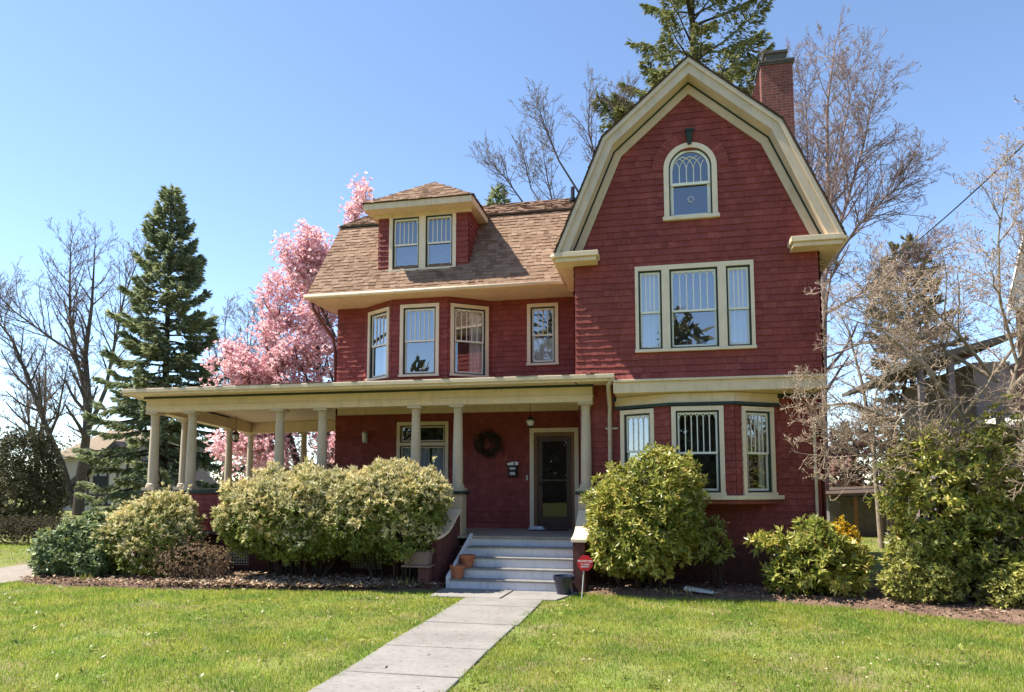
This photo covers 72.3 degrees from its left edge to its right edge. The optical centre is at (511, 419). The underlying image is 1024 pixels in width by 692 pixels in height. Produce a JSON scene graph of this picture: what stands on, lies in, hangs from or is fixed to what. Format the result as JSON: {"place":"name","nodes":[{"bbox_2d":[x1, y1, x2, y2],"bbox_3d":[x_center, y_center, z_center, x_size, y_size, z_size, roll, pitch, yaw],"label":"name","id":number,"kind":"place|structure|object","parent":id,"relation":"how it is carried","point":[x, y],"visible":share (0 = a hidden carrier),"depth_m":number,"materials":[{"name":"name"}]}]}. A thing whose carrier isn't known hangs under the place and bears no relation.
{"place":"outdoors","nodes":[
{"label":"outdoors","id":0,"kind":"place"},
{"bbox_2d":[0,550,133,583],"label":"driveway","id":1,"kind":"structure","parent":0,"point":[11,574],"depth_m":15.97,"materials":[{"name":"grey concrete"}]},
{"bbox_2d":[308,588,578,691],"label":"path","id":2,"kind":"structure","parent":0,"point":[476,622],"depth_m":8.76,"materials":[{"name":"grey concrete"}]},
{"bbox_2d":[553,574,574,594],"bbox_3d":[0.953,3.031,12.891,0.410,0.330,0.410,-1,-5,12],"label":"glazed pot","id":3,"kind":"object","parent":2,"relation":"on","point":[563,583],"visible":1,"depth_m":12.76,"materials":[{"name":"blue ceramic"}]},
{"bbox_2d":[0,485,1023,691],"bbox_3d":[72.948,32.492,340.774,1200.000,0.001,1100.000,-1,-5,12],"label":"ground","id":4,"kind":"structure","parent":0,"point":[520,632],"depth_m":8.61,"materials":[{"name":"green plant"}]},
{"bbox_2d":[0,423,70,532],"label":"yew bush","id":5,"kind":"object","parent":4,"relation":"on","point":[40,484],"visible":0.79,"depth_m":28.77,"materials":[{"name":"green plant"}]},
{"bbox_2d":[0,512,78,544],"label":"clipped hedge","id":6,"kind":"object","parent":4,"relation":"on","point":[33,523],"visible":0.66,"depth_m":23.28,"materials":[{"name":"brown plant"}]},
{"bbox_2d":[0,328,98,506],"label":"bare tree","id":7,"kind":"object","parent":4,"relation":"on","point":[56,415],"visible":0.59,"depth_m":52.52,"materials":[{"name":"grey plant"}]},
{"bbox_2d":[0,210,157,514],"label":"bare tree","id":8,"kind":"object","parent":4,"relation":"on","point":[77,505],"visible":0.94,"depth_m":45.23,"materials":[{"name":"grey plant"}]},
{"bbox_2d":[40,430,217,510],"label":"house","id":9,"kind":"structure","parent":4,"relation":"on","point":[97,443],"depth_m":51.63,"materials":[{"name":"paint"}]},
{"bbox_2d":[93,476,105,492],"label":"window","id":10,"kind":"structure","parent":9,"relation":"in","point":[100,480],"depth_m":51.09,"materials":[{"name":"grey glass"}]},
{"bbox_2d":[70,183,244,513],"bbox_3d":[-18.110,-3.710,37.118,7.968,18.096,8.122,-1,-5,12],"label":"spruce tree","id":11,"kind":"object","parent":4,"relation":"on","point":[156,347],"visible":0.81,"depth_m":36.04,"materials":[{"name":"green plant"}]},
{"bbox_2d":[19,571,445,592],"bbox_3d":[-5.721,3.323,14.539,9.450,0.185,2.880,-1,-5,12],"label":"mulch bed","id":12,"kind":"object","parent":4,"relation":"on","point":[223,586],"visible":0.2,"depth_m":13.67,"materials":[{"name":"brown soil"}]},
{"bbox_2d":[26,506,124,577],"bbox_3d":[-9.294,2.653,15.057,2.182,1.606,1.548,-1,-5,12],"label":"rhododendron bush","id":13,"kind":"object","parent":12,"relation":"on","point":[75,550],"visible":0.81,"depth_m":14.63,"materials":[{"name":"green plant"}]},
{"bbox_2d":[75,572,93,581],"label":"bulb shoots","id":14,"kind":"object","parent":12,"relation":"on","point":[84,576],"visible":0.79,"depth_m":14.20,"materials":[{"name":"green plant"}]},
{"bbox_2d":[88,481,208,577],"bbox_3d":[-7.811,2.383,15.085,2.812,2.149,1.729,-1,-5,12],"label":"pieris bush","id":15,"kind":"object","parent":12,"relation":"on","point":[147,511],"visible":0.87,"depth_m":14.64,"materials":[{"name":"green plant"}]},
{"bbox_2d":[149,535,233,579],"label":"bare shrub","id":16,"kind":"object","parent":12,"relation":"on","point":[184,570],"visible":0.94,"depth_m":14.25,"materials":[{"name":"brown plant"}]},
{"bbox_2d":[209,456,401,577],"bbox_3d":[-4.297,2.058,14.409,3.964,2.688,2.262,-1,-5,12],"label":"pieris bush","id":17,"kind":"object","parent":12,"relation":"on","point":[290,492],"visible":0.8,"depth_m":13.85,"materials":[{"name":"green plant"}]},
{"bbox_2d":[316,455,454,579],"bbox_3d":[-2.514,2.035,14.078,2.821,2.676,1.988,0,-5,-1],"label":"pieris bush","id":18,"kind":"object","parent":12,"relation":"on","point":[409,482],"visible":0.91,"depth_m":13.50,"materials":[{"name":"green plant"}]},
{"bbox_2d":[401,550,433,589],"bbox_3d":[-1.826,2.934,13.581,0.580,0.770,0.310,-1,-5,12],"label":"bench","id":19,"kind":"object","parent":12,"relation":"on","point":[421,561],"visible":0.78,"depth_m":13.46,"materials":[{"name":"stone"}]},
{"bbox_2d":[195,294,271,482],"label":"bare tree","id":20,"kind":"object","parent":4,"relation":"on","point":[224,331],"visible":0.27,"depth_m":58.68,"materials":[{"name":"grey plant"}]},
{"bbox_2d":[222,287,300,471],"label":"bare tree","id":21,"kind":"object","parent":4,"relation":"on","point":[255,318],"visible":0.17,"depth_m":67.51,"materials":[{"name":"grey plant"}]},
{"bbox_2d":[199,171,375,480],"bbox_3d":[-7.777,-2.770,28.075,9.498,14.666,5.928,-1,-5,12],"label":"flowering magnolia","id":22,"kind":"object","parent":4,"relation":"on","point":[275,364],"visible":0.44,"depth_m":28.09,"materials":[{"name":"pink plant"}]},
{"bbox_2d":[252,285,332,464],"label":"bare tree","id":23,"kind":"object","parent":4,"relation":"on","point":[287,340],"visible":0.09,"depth_m":61.02,"materials":[{"name":"grey plant"}]},
{"bbox_2d":[0,424,904,497],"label":"distant brush","id":24,"kind":"object","parent":4,"relation":"on","point":[218,478],"visible":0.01,"depth_m":83.14,"materials":[{"name":"brown plant"}]},
{"bbox_2d":[122,49,848,592],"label":"house","id":25,"kind":"structure","parent":4,"relation":"on","point":[652,281],"depth_m":14.14,"materials":[{"name":"red paint"}]},
{"bbox_2d":[232,416,239,442],"bbox_3d":[-8.383,0.292,21.271,0.260,0.800,0.247,-1,-5,12],"label":"porch lantern","id":26,"kind":"object","parent":25,"relation":"hanging from","point":[235,436],"visible":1,"depth_m":21.18,"materials":[{"name":"black metal"}]},
{"bbox_2d":[361,431,367,442],"bbox_3d":[-3.727,0.436,17.712,0.156,0.300,0.188,-1,-5,12],"label":"wall lamp","id":27,"kind":"object","parent":25,"relation":"attached to","point":[364,437],"visible":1,"depth_m":17.66,"materials":[{"name":"beige glass"}]},
{"bbox_2d":[365,307,389,380],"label":"window","id":28,"kind":"structure","parent":25,"relation":"in","point":[378,320],"depth_m":17.80,"materials":[{"name":"beige paint"}]},
{"bbox_2d":[398,303,439,376],"bbox_3d":[-2.215,-1.922,17.216,1.030,1.790,0.475,-1,-5,12],"label":"window","id":29,"kind":"structure","parent":25,"relation":"in","point":[419,323],"depth_m":17.18,"materials":[{"name":"glass"}]},
{"bbox_2d":[387,213,455,271],"bbox_3d":[-2.175,-4.398,17.603,1.770,1.470,0.575,-1,-5,12],"label":"window","id":30,"kind":"structure","parent":25,"relation":"in","point":[422,232],"depth_m":17.45,"materials":[{"name":"beige paint"}]},
{"bbox_2d":[396,421,448,489],"bbox_3d":[-2.183,0.971,17.688,1.350,1.810,0.540,-1,-5,12],"label":"window","id":31,"kind":"structure","parent":25,"relation":"in","point":[434,434],"depth_m":17.57,"materials":[{"name":"beige paint"}]},
{"bbox_2d":[449,564,465,578],"bbox_3d":[-1.060,2.962,13.672,0.324,0.250,0.324,-1,-5,12],"label":"terracotta pot","id":32,"kind":"object","parent":25,"relation":"on","point":[457,571],"visible":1,"depth_m":13.57,"materials":[{"name":"ceramic"}]},
{"bbox_2d":[459,554,474,567],"bbox_3d":[-0.886,2.795,13.880,0.324,0.240,0.324,-1,-5,12],"label":"terracotta pot","id":33,"kind":"object","parent":25,"relation":"on","point":[467,560],"visible":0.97,"depth_m":13.77,"materials":[{"name":"ceramic"}]},
{"bbox_2d":[449,303,489,376],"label":"window","id":34,"kind":"structure","parent":25,"relation":"in","point":[469,330],"depth_m":17.28,"materials":[{"name":"beige paint"}]},
{"bbox_2d":[473,428,503,459],"bbox_3d":[-0.570,0.598,17.046,0.779,0.783,0.125,-1,-5,12],"label":"wreath","id":35,"kind":"object","parent":25,"relation":"attached to","point":[495,438],"visible":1,"depth_m":17.04,"materials":[{"name":"green plant"}]},
{"bbox_2d":[507,462,518,476],"bbox_3d":[0.024,1.189,16.868,0.280,0.370,0.131,-1,-5,12],"label":"mailbox","id":36,"kind":"object","parent":25,"relation":"attached to","point":[512,470],"visible":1,"depth_m":16.82,"materials":[{"name":"black metal"}]},
{"bbox_2d":[526,404,534,427],"bbox_3d":[0.411,-0.211,15.637,0.210,0.800,0.210,-1,-5,12],"label":"porch lantern","id":37,"kind":"object","parent":25,"relation":"hanging from","point":[530,419],"visible":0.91,"depth_m":15.56,"materials":[{"name":"black metal"}]},
{"bbox_2d":[526,302,558,365],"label":"window","id":38,"kind":"structure","parent":25,"relation":"in","point":[542,318],"depth_m":17.16,"materials":[{"name":"beige paint"}]},
{"bbox_2d":[532,528,568,530],"bbox_3d":[0.839,2.546,16.248,0.900,0.014,0.550,-1,-5,12],"label":"doormat","id":39,"kind":"object","parent":25,"relation":"on","point":[552,530],"visible":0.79,"depth_m":16.02,"materials":[{"name":"black fabric"}]},
{"bbox_2d":[528,526,545,529],"bbox_3d":[0.574,2.486,16.092,0.390,0.079,0.275,-1,-5,12],"label":"newspaper","id":40,"kind":"object","parent":39,"relation":"on","point":[537,528],"visible":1,"depth_m":15.98,"materials":[{"name":"blue plastic"}]},
{"bbox_2d":[530,427,578,528],"bbox_3d":[1.015,1.393,16.748,1.180,2.398,0.164,-1,-5,12],"label":"door","id":41,"kind":"structure","parent":25,"relation":"in","point":[554,452],"depth_m":16.76,"materials":[{"name":"brown paint"}]},
{"bbox_2d":[620,408,654,494],"bbox_3d":[2.618,0.657,14.165,0.790,1.710,0.425,-4,-7,39],"label":"window","id":42,"kind":"structure","parent":25,"relation":"in","point":[637,428],"depth_m":14.26,"materials":[{"name":"white glass"}]},
{"bbox_2d":[663,142,719,221],"bbox_3d":[3.571,-4.687,14.085,1.080,1.560,0.685,-1,-5,12],"label":"window","id":43,"kind":"structure","parent":25,"relation":"in","point":[690,177],"depth_m":13.92,"materials":[{"name":"beige glass"}]},
{"bbox_2d":[635,259,756,352],"bbox_3d":[3.576,-2.171,13.813,2.270,1.720,0.575,-1,-5,12],"label":"window","id":44,"kind":"structure","parent":25,"relation":"in","point":[705,305],"depth_m":13.70,"materials":[{"name":"beige paint"}]},
{"bbox_2d":[671,405,726,495],"bbox_3d":[3.611,0.604,13.635,1.010,1.720,0.425,-1,-5,12],"label":"window","id":45,"kind":"structure","parent":25,"relation":"in","point":[700,429],"depth_m":13.63,"materials":[{"name":"glass"}]},
{"bbox_2d":[741,406,778,495],"bbox_3d":[4.706,0.613,13.671,0.790,1.710,0.425,2,-5,-20],"label":"window","id":46,"kind":"structure","parent":25,"relation":"in","point":[758,428],"depth_m":13.64,"materials":[{"name":"beige paint"}]},
{"bbox_2d":[484,182,511,204],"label":"spruce tree","id":47,"kind":"object","parent":4,"relation":"on","point":[493,192],"visible":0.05,"depth_m":48.65,"materials":[{"name":"green plant"}]},
{"bbox_2d":[1,583,1009,691],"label":"weeds","id":48,"kind":"object","parent":4,"relation":"on","point":[99,656],"visible":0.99,"depth_m":9.27,"materials":[{"name":"green plant"}]},
{"bbox_2d":[1,585,1011,691],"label":"dead leaves","id":49,"kind":"object","parent":4,"relation":"on","point":[513,631],"visible":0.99,"depth_m":9.16,"materials":[{"name":"brown plant"}]},
{"bbox_2d":[464,121,565,201],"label":"bare tree","id":50,"kind":"object","parent":4,"relation":"on","point":[495,164],"visible":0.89,"depth_m":43.21,"materials":[{"name":"grey plant"}]},
{"bbox_2d":[509,63,644,191],"bbox_3d":[3.424,-6.709,35.553,7.453,23.798,3.162,1,-5,-10],"label":"bare tree","id":51,"kind":"object","parent":4,"relation":"on","point":[590,135],"visible":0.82,"depth_m":36.24,"materials":[{"name":"brown plant"}]},
{"bbox_2d":[578,555,592,598],"bbox_3d":[1.299,2.813,12.418,0.268,0.805,0.036,-1,-5,12],"label":"yard sign","id":52,"kind":"object","parent":4,"relation":"on","point":[585,563],"visible":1,"depth_m":12.43,"materials":[{"name":"red metal"}]},
{"bbox_2d":[591,0,839,263],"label":"spruce tree","id":53,"kind":"object","parent":4,"relation":"on","point":[735,72],"visible":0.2,"depth_m":36.34,"materials":[{"name":"green plant"}]},
{"bbox_2d":[585,571,1023,625],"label":"mulch bed","id":54,"kind":"object","parent":4,"relation":"on","point":[953,614],"visible":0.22,"depth_m":12.01,"materials":[{"name":"brown soil"}]},
{"bbox_2d":[20,569,1023,619],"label":"mulch chips","id":55,"kind":"object","parent":54,"relation":"on","point":[432,585],"visible":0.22,"depth_m":13.43,"materials":[{"name":"brown wood"}]},
{"bbox_2d":[23,568,1023,615],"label":"fallen leaves","id":56,"kind":"object","parent":54,"relation":"on","point":[309,580],"visible":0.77,"depth_m":13.77,"materials":[{"name":"brown plant"}]},
{"bbox_2d":[579,441,711,588],"bbox_3d":[2.442,1.818,12.938,2.512,2.901,1.710,-1,-5,12],"label":"rhododendron bush","id":57,"kind":"object","parent":54,"relation":"on","point":[623,521],"visible":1,"depth_m":12.60,"materials":[{"name":"green plant"}]},
{"bbox_2d":[663,585,692,595],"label":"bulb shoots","id":58,"kind":"object","parent":54,"relation":"on","point":[676,591],"visible":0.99,"depth_m":12.49,"materials":[{"name":"green plant"}]},
{"bbox_2d":[684,586,713,593],"bbox_3d":[3.369,3.057,12.592,0.552,0.089,0.176,-3,-6,34],"label":"splash block","id":59,"kind":"object","parent":54,"relation":"on","point":[696,589],"depth_m":12.54,"materials":[{"name":"grey concrete"}]},
{"bbox_2d":[692,514,736,589],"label":"rhododendron bush","id":60,"kind":"object","parent":54,"relation":"on","point":[707,549],"visible":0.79,"depth_m":12.83,"materials":[{"name":"green plant"}]},
{"bbox_2d":[743,513,879,598],"bbox_3d":[5.279,2.435,12.408,2.093,1.590,1.475,1,-5,-7],"label":"rhododendron bush","id":61,"kind":"object","parent":54,"relation":"on","point":[806,577],"visible":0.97,"depth_m":12.16,"materials":[{"name":"green plant"}]},
{"bbox_2d":[813,515,871,591],"bbox_3d":[5.963,2.472,12.652,0.896,1.521,0.897,3,-6,-31],"label":"forsythia bush","id":62,"kind":"object","parent":54,"relation":"on","point":[844,528],"visible":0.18,"depth_m":12.51,"materials":[{"name":"yellow plant"}]},
{"bbox_2d":[779,95,1023,597],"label":"magnolia tree","id":63,"kind":"object","parent":54,"relation":"on","point":[903,352],"visible":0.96,"depth_m":12.03,"materials":[{"name":"grey plant"}]},
{"bbox_2d":[870,528,972,604],"bbox_3d":[6.757,2.469,11.562,1.528,1.332,1.206,-1,-5,12],"label":"azalea bush","id":64,"kind":"object","parent":54,"relation":"on","point":[945,594],"visible":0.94,"depth_m":11.39,"materials":[{"name":"green plant"}]},
{"bbox_2d":[864,392,1023,600],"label":"rhododendron bush","id":65,"kind":"object","parent":54,"relation":"on","point":[916,491],"visible":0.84,"depth_m":11.49,"materials":[{"name":"green plant"}]},
{"bbox_2d":[961,549,1023,608],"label":"azalea bush","id":66,"kind":"object","parent":54,"relation":"on","point":[1013,596],"visible":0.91,"depth_m":11.00,"materials":[{"name":"green plant"}]},
{"bbox_2d":[826,486,900,536],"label":"garden shed","id":67,"kind":"structure","parent":4,"relation":"on","point":[852,507],"depth_m":26.81,"materials":[{"name":"brown wood"}]},
{"bbox_2d":[828,418,906,496],"bbox_3d":[15.192,2.333,30.550,4.752,4.906,3.094,-1,-5,12],"label":"flowering cherry","id":68,"kind":"object","parent":4,"relation":"on","point":[861,445],"visible":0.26,"depth_m":30.24,"materials":[{"name":"plant"}]},
{"bbox_2d":[748,3,1005,490],"bbox_3d":[14.109,-6.360,28.041,9.470,21.762,4.767,-3,-6,30],"label":"bare tree","id":69,"kind":"object","parent":4,"relation":"on","point":[828,185],"visible":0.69,"depth_m":27.82,"materials":[{"name":"plant"}]},
{"bbox_2d":[822,303,933,548],"bbox_3d":[11.744,0.012,22.066,3.653,8.004,2.320,-1,-5,12],"label":"bare tree","id":70,"kind":"object","parent":4,"relation":"on","point":[880,534],"visible":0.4,"depth_m":22.11,"materials":[{"name":"grey plant"}]},
{"bbox_2d":[866,495,906,525],"bbox_3d":[17.620,4.176,32.843,13.475,1.720,0.060,-1,-5,12],"label":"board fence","id":71,"kind":"object","parent":4,"relation":"on","point":[893,511],"visible":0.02,"depth_m":32.73,"materials":[{"name":"wood"}]},
{"bbox_2d":[851,232,972,497],"bbox_3d":[17.835,-1.776,31.131,5.970,13.177,5.642,-4,-6,38],"label":"cedar tree","id":72,"kind":"object","parent":4,"relation":"on","point":[909,237],"visible":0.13,"depth_m":31.10,"materials":[{"name":"green plant"}]},
{"bbox_2d":[842,235,1023,561],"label":"house","id":73,"kind":"structure","parent":4,"relation":"on","point":[959,389],"depth_m":18.41,"materials":[{"name":"grey stone"}]},
{"bbox_2d":[0,0,1023,483],"label":"sky","id":74,"kind":"structure","parent":0,"point":[263,113],"materials":[{"name":"blue"}]},
{"bbox_2d":[839,148,1020,293],"bbox_3d":[11.782,-5.549,21.072,0.029,2.330,23.040,-1,-5,15],"label":"overhead wire","id":75,"kind":"object","parent":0,"point":[948,214],"visible":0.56,"depth_m":17.12,"materials":[{"name":"black metal"}]},
{"bbox_2d":[914,499,968,541],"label":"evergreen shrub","id":76,"kind":"object","parent":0,"point":[933,518],"visible":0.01,"depth_m":18.92,"materials":[{"name":"green plant"}]}
]}

